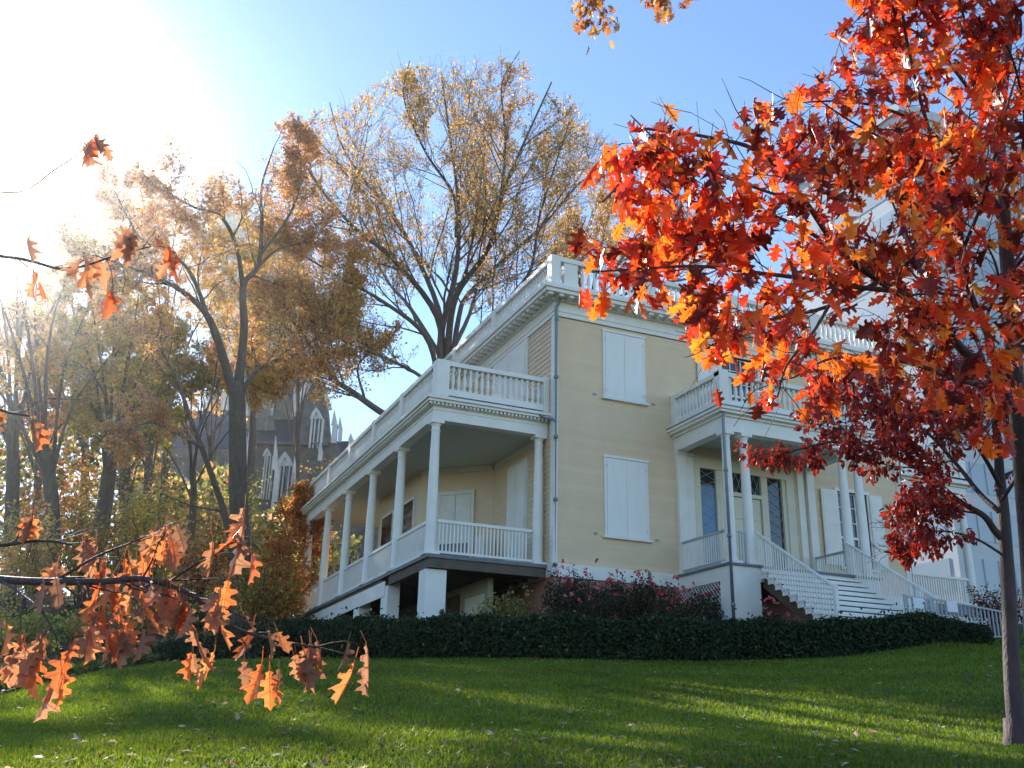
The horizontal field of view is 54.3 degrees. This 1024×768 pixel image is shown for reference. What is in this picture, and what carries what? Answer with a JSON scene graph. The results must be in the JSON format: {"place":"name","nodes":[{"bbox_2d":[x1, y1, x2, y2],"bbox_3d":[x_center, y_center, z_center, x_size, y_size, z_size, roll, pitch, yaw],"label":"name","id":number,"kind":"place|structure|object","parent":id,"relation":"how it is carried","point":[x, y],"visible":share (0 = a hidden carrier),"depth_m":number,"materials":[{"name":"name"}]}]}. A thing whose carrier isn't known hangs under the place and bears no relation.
{"place":"outdoors","nodes":[
{"label":"outdoors","id":0,"kind":"place"},
{"bbox_2d":[201,190,309,445],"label":"stone tower","id":1,"kind":"structure","parent":0,"point":[234,221],"depth_m":129.17,"materials":[{"name":"stone"}]},
{"bbox_2d":[226,276,249,352],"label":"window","id":2,"kind":"structure","parent":1,"relation":"in","point":[236,276],"depth_m":129.02,"materials":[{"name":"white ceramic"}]},
{"bbox_2d":[0,595,1023,694],"bbox_3d":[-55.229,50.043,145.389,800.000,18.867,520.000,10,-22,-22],"label":"ground","id":3,"kind":"structure","parent":0,"point":[69,598],"depth_m":33.65,"materials":[{"name":"green plant"}]},
{"bbox_2d":[0,496,72,623],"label":"shrub","id":4,"kind":"object","parent":3,"relation":"on","point":[23,567],"visible":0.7,"depth_m":36.24,"materials":[{"name":"green plant"}]},
{"bbox_2d":[0,603,82,653],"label":"shrub","id":5,"kind":"object","parent":3,"relation":"on","point":[31,632],"visible":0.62,"depth_m":30.89,"materials":[{"name":"green plant"}]},
{"bbox_2d":[0,224,82,501],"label":"oak tree","id":6,"kind":"object","parent":3,"relation":"on","point":[23,285],"visible":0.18,"depth_m":72.97,"materials":[{"name":"orange plant"}]},
{"bbox_2d":[0,430,100,594],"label":"shrub","id":7,"kind":"object","parent":3,"relation":"on","point":[34,592],"visible":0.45,"depth_m":53.02,"materials":[{"name":"green plant"}]},
{"bbox_2d":[0,282,101,593],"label":"oak tree","id":8,"kind":"object","parent":3,"relation":"on","point":[50,425],"visible":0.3,"depth_m":59.71,"materials":[{"name":"orange plant"}]},
{"bbox_2d":[0,198,122,616],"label":"oak tree","id":9,"kind":"object","parent":3,"relation":"on","point":[46,460],"visible":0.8,"depth_m":39.88,"materials":[{"name":"brown plant"}]},
{"bbox_2d":[0,195,130,595],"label":"oak tree","id":10,"kind":"object","parent":3,"relation":"on","point":[11,440],"visible":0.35,"depth_m":49.69,"materials":[{"name":"orange plant"}]},
{"bbox_2d":[42,492,136,615],"bbox_3d":[-16.407,6.601,38.476,3.288,4.866,2.986,10,-22,-22],"label":"shrub","id":11,"kind":"object","parent":3,"relation":"on","point":[73,563],"visible":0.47,"depth_m":38.37,"materials":[{"name":"green plant"}]},
{"bbox_2d":[11,158,178,595],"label":"oak tree","id":12,"kind":"object","parent":3,"relation":"on","point":[67,191],"visible":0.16,"depth_m":69.30,"materials":[{"name":"orange plant"}]},
{"bbox_2d":[48,600,143,640],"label":"shrub","id":13,"kind":"object","parent":3,"relation":"on","point":[73,620],"visible":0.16,"depth_m":32.04,"materials":[{"name":"green plant"}]},
{"bbox_2d":[31,223,202,603],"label":"oak tree","id":14,"kind":"object","parent":3,"relation":"on","point":[106,490],"visible":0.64,"depth_m":43.36,"materials":[{"name":"orange plant"}]},
{"bbox_2d":[65,361,184,575],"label":"oak tree","id":15,"kind":"object","parent":3,"relation":"on","point":[121,493],"visible":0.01,"depth_m":61.93,"materials":[{"name":"brown plant"}]},
{"bbox_2d":[61,312,189,597],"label":"oak tree","id":16,"kind":"object","parent":3,"relation":"on","point":[84,423],"visible":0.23,"depth_m":57.49,"materials":[{"name":"orange plant"}]},
{"bbox_2d":[73,448,183,576],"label":"shrub","id":17,"kind":"object","parent":3,"relation":"on","point":[121,569],"visible":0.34,"depth_m":51.38,"materials":[{"name":"green plant"}]},
{"bbox_2d":[88,286,212,600],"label":"oak tree","id":18,"kind":"object","parent":3,"relation":"on","point":[147,463],"visible":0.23,"depth_m":55.97,"materials":[{"name":"orange plant"}]},
{"bbox_2d":[114,478,192,610],"bbox_3d":[-13.927,6.262,38.802,2.540,5.203,3.439,1,-20,0],"label":"shrub","id":19,"kind":"object","parent":3,"relation":"on","point":[146,517],"visible":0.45,"depth_m":38.55,"materials":[{"name":"green plant"}]},
{"bbox_2d":[63,168,270,591],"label":"oak tree","id":20,"kind":"object","parent":3,"relation":"on","point":[188,313],"visible":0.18,"depth_m":67.54,"materials":[{"name":"orange plant"}]},
{"bbox_2d":[130,597,206,631],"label":"shrub","id":21,"kind":"object","parent":3,"relation":"on","point":[193,614],"visible":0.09,"depth_m":33.30,"materials":[{"name":"green plant"}]},
{"bbox_2d":[0,405,363,613],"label":"distant wood","id":22,"kind":"object","parent":3,"relation":"on","point":[334,562],"visible":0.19,"depth_m":69.63,"materials":[{"name":"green plant"}]},
{"bbox_2d":[135,350,233,600],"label":"maple tree","id":23,"kind":"object","parent":3,"relation":"on","point":[206,377],"visible":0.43,"depth_m":46.79,"materials":[{"name":"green plant"}]},
{"bbox_2d":[0,126,370,722],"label":"oak tree","id":24,"kind":"object","parent":3,"relation":"on","point":[22,668],"visible":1,"depth_m":2.71,"materials":[{"name":"orange plant"}]},
{"bbox_2d":[0,599,376,692],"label":"leaf litter","id":25,"kind":"object","parent":3,"relation":"on","point":[78,668],"visible":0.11,"depth_m":25.04,"materials":[{"name":"brown plant"}]},
{"bbox_2d":[149,498,229,615],"bbox_3d":[-11.555,6.315,36.443,3.235,4.373,3.161,18,-26,-39],"label":"shrub","id":26,"kind":"object","parent":3,"relation":"on","point":[191,558],"visible":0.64,"depth_m":36.27,"materials":[{"name":"green plant"}]},
{"bbox_2d":[29,102,376,628],"bbox_3d":[-9.828,-1.719,34.730,5.979,19.802,13.708,-13,-25,35],"label":"oak tree","id":27,"kind":"object","parent":3,"relation":"on","point":[293,178],"visible":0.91,"depth_m":34.34,"materials":[{"name":"orange plant"}]},
{"bbox_2d":[154,621,292,660],"bbox_3d":[-6.232,5.692,21.784,3.598,0.977,1.298,-9,-23,26],"label":"hedge","id":28,"kind":"object","parent":3,"relation":"on","point":[181,648],"visible":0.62,"depth_m":21.24,"materials":[{"name":"green plant"}]},
{"bbox_2d":[174,261,272,596],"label":"oak tree","id":29,"kind":"object","parent":3,"relation":"on","point":[210,437],"visible":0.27,"depth_m":73.63,"materials":[{"name":"orange plant"}]},
{"bbox_2d":[193,467,271,597],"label":"shrub","id":30,"kind":"object","parent":3,"relation":"on","point":[227,503],"visible":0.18,"depth_m":47.27,"materials":[{"name":"green plant"}]},
{"bbox_2d":[173,201,310,541],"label":"maple tree","id":31,"kind":"object","parent":3,"relation":"on","point":[251,456],"visible":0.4,"depth_m":58.73,"materials":[{"name":"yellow plant"}]},
{"bbox_2d":[112,366,378,613],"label":"gothic hall","id":32,"kind":"structure","parent":3,"relation":"on","point":[319,442],"depth_m":99.86,"materials":[{"name":"stone"}]},
{"bbox_2d":[262,403,268,431],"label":"window","id":33,"kind":"structure","parent":32,"relation":"in","point":[264,406],"depth_m":100.33,"materials":[{"name":"stone"}]},
{"bbox_2d":[260,448,272,499],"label":"window","id":34,"kind":"structure","parent":32,"relation":"in","point":[266,486],"depth_m":98.37,"materials":[{"name":"white stone"}]},
{"bbox_2d":[278,452,294,502],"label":"window","id":35,"kind":"structure","parent":32,"relation":"in","point":[285,462],"depth_m":98.48,"materials":[{"name":"white stone"}]},
{"bbox_2d":[308,407,324,448],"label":"window","id":36,"kind":"structure","parent":32,"relation":"in","point":[316,429],"depth_m":99.78,"materials":[{"name":"white stone"}]},
{"bbox_2d":[226,547,309,627],"bbox_3d":[-8.517,7.305,34.528,2.804,3.197,2.341,10,-22,-22],"label":"shrub","id":37,"kind":"object","parent":3,"relation":"on","point":[256,602],"visible":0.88,"depth_m":34.29,"materials":[{"name":"green plant"}]},
{"bbox_2d":[252,517,318,620],"bbox_3d":[-8.275,7.213,36.468,2.764,4.828,2.624,10,-22,-22],"label":"shrub","id":38,"kind":"object","parent":3,"relation":"on","point":[278,546],"visible":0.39,"depth_m":36.57,"materials":[{"name":"green plant"}]},
{"bbox_2d":[268,477,336,613],"bbox_3d":[-8.714,6.958,39.741,2.905,5.578,6.271,10,-22,-22],"label":"shrub","id":39,"kind":"object","parent":3,"relation":"on","point":[299,501],"visible":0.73,"depth_m":38.55,"materials":[{"name":"orange plant"}]},
{"bbox_2d":[234,196,372,616],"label":"oak tree","id":40,"kind":"object","parent":3,"relation":"on","point":[297,425],"visible":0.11,"depth_m":69.89,"materials":[{"name":"brown plant"}]},
{"bbox_2d":[284,458,341,587],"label":"shrub","id":41,"kind":"object","parent":3,"relation":"on","point":[313,566],"visible":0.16,"depth_m":48.87,"materials":[{"name":"green plant"}]},
{"bbox_2d":[193,44,660,416],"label":"shade tree","id":42,"kind":"object","parent":3,"relation":"on","point":[269,380],"visible":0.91,"depth_m":43.58,"materials":[{"name":"yellow plant"}]},
{"bbox_2d":[471,584,543,619],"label":"hydrangea bush","id":43,"kind":"object","parent":3,"relation":"on","point":[507,609],"visible":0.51,"depth_m":23.86,"materials":[{"name":"green plant"}]},
{"bbox_2d":[539,570,574,616],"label":"rose bush","id":44,"kind":"object","parent":3,"relation":"on","point":[557,602],"visible":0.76,"depth_m":23.84,"materials":[{"name":"green plant"}]},
{"bbox_2d":[547,558,607,614],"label":"rose bush","id":45,"kind":"object","parent":3,"relation":"on","point":[575,585],"visible":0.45,"depth_m":24.57,"materials":[{"name":"green plant"}]},
{"bbox_2d":[567,584,622,619],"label":"rose bush","id":46,"kind":"object","parent":3,"relation":"on","point":[600,610],"visible":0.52,"depth_m":23.36,"materials":[{"name":"green plant"}]},
{"bbox_2d":[592,569,647,620],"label":"rose bush","id":47,"kind":"object","parent":3,"relation":"on","point":[624,600],"visible":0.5,"depth_m":24.84,"materials":[{"name":"green plant"}]},
{"bbox_2d":[264,602,994,661],"bbox_3d":[2.743,5.261,21.244,16.260,1.721,3.710,2,-20,-3],"label":"hedge","id":48,"kind":"object","parent":3,"relation":"on","point":[564,635],"visible":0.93,"depth_m":19.95,"materials":[{"name":"green plant"}]},
{"bbox_2d":[297,254,987,624],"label":"mansion","id":49,"kind":"structure","parent":3,"relation":"on","point":[527,432],"depth_m":27.76,"materials":[{"name":"yellow paint"}]},
{"bbox_2d":[380,510,393,546],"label":"bay window","id":50,"kind":"structure","parent":49,"relation":"in","point":[387,520],"depth_m":33.47,"materials":[{"name":"glass"}]},
{"bbox_2d":[402,496,415,533],"bbox_3d":[-3.334,5.016,31.357,0.060,2.800,1.300,10,-22,-22],"label":"bay window","id":51,"kind":"structure","parent":49,"relation":"in","point":[409,506],"depth_m":31.43,"materials":[{"name":"white paint"}]},
{"bbox_2d":[446,594,459,615],"bbox_3d":[-1.656,6.799,27.682,0.058,1.800,0.900,10,-22,-22],"label":"basement door","id":52,"kind":"structure","parent":49,"relation":"in","point":[455,600],"depth_m":27.77,"materials":[{"name":"brown wood"}]},
{"bbox_2d":[436,489,474,556],"bbox_3d":[-1.728,4.609,29.957,1.230,2.870,0.060,-7,-21,20],"label":"bay window","id":53,"kind":"structure","parent":49,"relation":"in","point":[459,505],"depth_m":30.15,"materials":[{"name":"white paint"}]},
{"bbox_2d":[464,593,484,617],"bbox_3d":[-1.010,6.357,26.285,0.048,1.500,1.300,10,-22,-22],"label":"basement door","id":54,"kind":"structure","parent":49,"relation":"in","point":[471,602],"depth_m":26.44,"materials":[{"name":"beige paint"}]},
{"bbox_2d":[484,538,492,558],"bbox_3d":[-0.738,5.112,29.026,0.410,1.270,0.050,10,-22,-22],"label":"half door","id":55,"kind":"structure","parent":49,"relation":"in","point":[484,538],"depth_m":29.14,"materials":[{"name":"white paint"}]},
{"bbox_2d":[493,338,528,401],"bbox_3d":[-0.098,0.315,29.965,0.095,2.710,2.580,10,-22,-22],"label":"side window","id":56,"kind":"structure","parent":49,"relation":"in","point":[516,361],"depth_m":29.68,"materials":[{"name":"white paint"}]},
{"bbox_2d":[505,457,528,562],"bbox_3d":[0.117,3.771,28.029,0.100,3.200,1.380,10,-22,-22],"label":"side door","id":57,"kind":"structure","parent":49,"relation":"in","point":[517,474],"depth_m":27.99,"materials":[{"name":"white paint"}]},
{"bbox_2d":[592,328,655,406],"bbox_3d":[3.182,-0.482,28.223,2.010,2.110,0.109,10,-22,-22],"label":"front window","id":58,"kind":"structure","parent":49,"relation":"in","point":[623,354],"depth_m":28.21,"materials":[{"name":"white paint"}]},
{"bbox_2d":[593,454,659,542],"bbox_3d":[3.102,3.082,26.922,2.010,2.280,0.109,10,-22,-22],"label":"front window","id":59,"kind":"structure","parent":49,"relation":"in","point":[626,494],"depth_m":26.90,"materials":[{"name":"white paint"}]},
{"bbox_2d":[697,351,777,407],"bbox_3d":[6.715,0.343,29.656,2.880,2.570,0.250,10,-22,-22],"label":"front window","id":60,"kind":"structure","parent":49,"relation":"in","point":[730,368],"depth_m":29.91,"materials":[{"name":"white paint"}]},
{"bbox_2d":[813,373,877,446],"bbox_3d":[10.325,0.825,31.165,2.400,2.210,0.250,10,-22,-22],"label":"front window","id":61,"kind":"structure","parent":49,"relation":"in","point":[866,423],"depth_m":31.39,"materials":[{"name":"white paint"}]},
{"bbox_2d":[820,487,888,572],"bbox_3d":[10.191,4.366,29.847,2.320,2.450,0.250,10,-22,-22],"label":"front window","id":62,"kind":"structure","parent":49,"relation":"in","point":[830,499],"depth_m":29.82,"materials":[{"name":"white paint"}]},
{"bbox_2d":[545,188,757,296],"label":"shade tree","id":63,"kind":"object","parent":3,"relation":"on","point":[624,256],"visible":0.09,"depth_m":62.91,"materials":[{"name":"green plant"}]},
{"bbox_2d":[624,569,685,619],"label":"rose bush","id":64,"kind":"object","parent":3,"relation":"on","point":[648,596],"visible":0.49,"depth_m":25.04,"materials":[{"name":"green plant"}]},
{"bbox_2d":[643,593,709,620],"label":"rose bush","id":65,"kind":"object","parent":3,"relation":"on","point":[678,615],"visible":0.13,"depth_m":23.39,"materials":[{"name":"green plant"}]},
{"bbox_2d":[675,582,723,621],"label":"rose bush","id":66,"kind":"object","parent":3,"relation":"on","point":[699,606],"visible":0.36,"depth_m":24.76,"materials":[{"name":"green plant"}]},
{"bbox_2d":[758,595,790,621],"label":"rose bush","id":67,"kind":"object","parent":3,"relation":"on","point":[767,614],"visible":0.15,"depth_m":24.00,"materials":[{"name":"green plant"}]},
{"bbox_2d":[787,100,1023,624],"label":"office block","id":68,"kind":"structure","parent":3,"relation":"on","point":[986,561],"depth_m":78.54,"materials":[{"name":"concrete"}]},
{"bbox_2d":[966,582,1022,624],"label":"barberry bush","id":69,"kind":"object","parent":3,"relation":"on","point":[980,603],"visible":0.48,"depth_m":27.72,"materials":[{"name":"green plant"}]},
{"bbox_2d":[0,0,1023,594],"label":"sky","id":70,"kind":"structure","parent":0,"point":[214,77],"materials":[{"name":"blue"}]},
{"bbox_2d":[0,633,1023,767],"bbox_3d":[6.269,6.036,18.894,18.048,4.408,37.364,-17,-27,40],"label":"lawn","id":71,"kind":"structure","parent":0,"point":[460,752],"depth_m":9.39,"materials":[{"name":"green plant"}]},
{"bbox_2d":[0,643,1023,767],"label":"fallen leaves","id":72,"kind":"object","parent":71,"relation":"on","point":[237,717],"visible":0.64,"depth_m":7.50,"materials":[{"name":"brown plant"}]},
{"bbox_2d":[566,0,1023,629],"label":"red oak tree","id":73,"kind":"object","parent":71,"relation":"on","point":[886,30],"visible":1,"depth_m":4.85,"materials":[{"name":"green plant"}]},
{"bbox_2d":[732,326,1023,746],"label":"dogwood tree","id":74,"kind":"object","parent":71,"relation":"on","point":[892,436],"visible":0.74,"depth_m":9.20,"materials":[{"name":"red plant"}]},
{"bbox_2d":[903,594,931,612],"bbox_3d":[9.331,5.444,22.848,0.794,1.190,0.050,10,-22,-22],"label":"handrail fence","id":75,"kind":"object","parent":71,"relation":"on","point":[906,597],"visible":0.39,"depth_m":22.94,"materials":[{"name":"grey paint"}]},
{"bbox_2d":[912,597,924,608],"bbox_3d":[9.350,5.042,22.957,0.320,0.240,0.017,10,-22,-22],"label":"notice sign","id":76,"kind":"object","parent":75,"relation":"attached to","point":[918,603],"visible":0.93,"depth_m":22.94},
{"bbox_2d":[930,597,1001,637],"bbox_3d":[10.842,5.691,23.463,2.494,1.170,0.050,10,-22,-22],"label":"handrail fence","id":77,"kind":"object","parent":71,"relation":"on","point":[961,605],"visible":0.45,"depth_m":23.58,"materials":[{"name":"grey paint"}]},
{"bbox_2d":[946,601,957,612],"bbox_3d":[10.293,5.212,23.335,0.320,0.240,0.017,10,-22,-22],"label":"notice sign","id":78,"kind":"object","parent":77,"relation":"attached to","point":[952,607],"visible":1,"depth_m":23.32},
{"bbox_2d":[569,0,692,54],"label":"oak bough","id":79,"kind":"object","parent":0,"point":[661,15],"visible":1,"depth_m":10.34,"materials":[{"name":"orange plant"}]}
]}

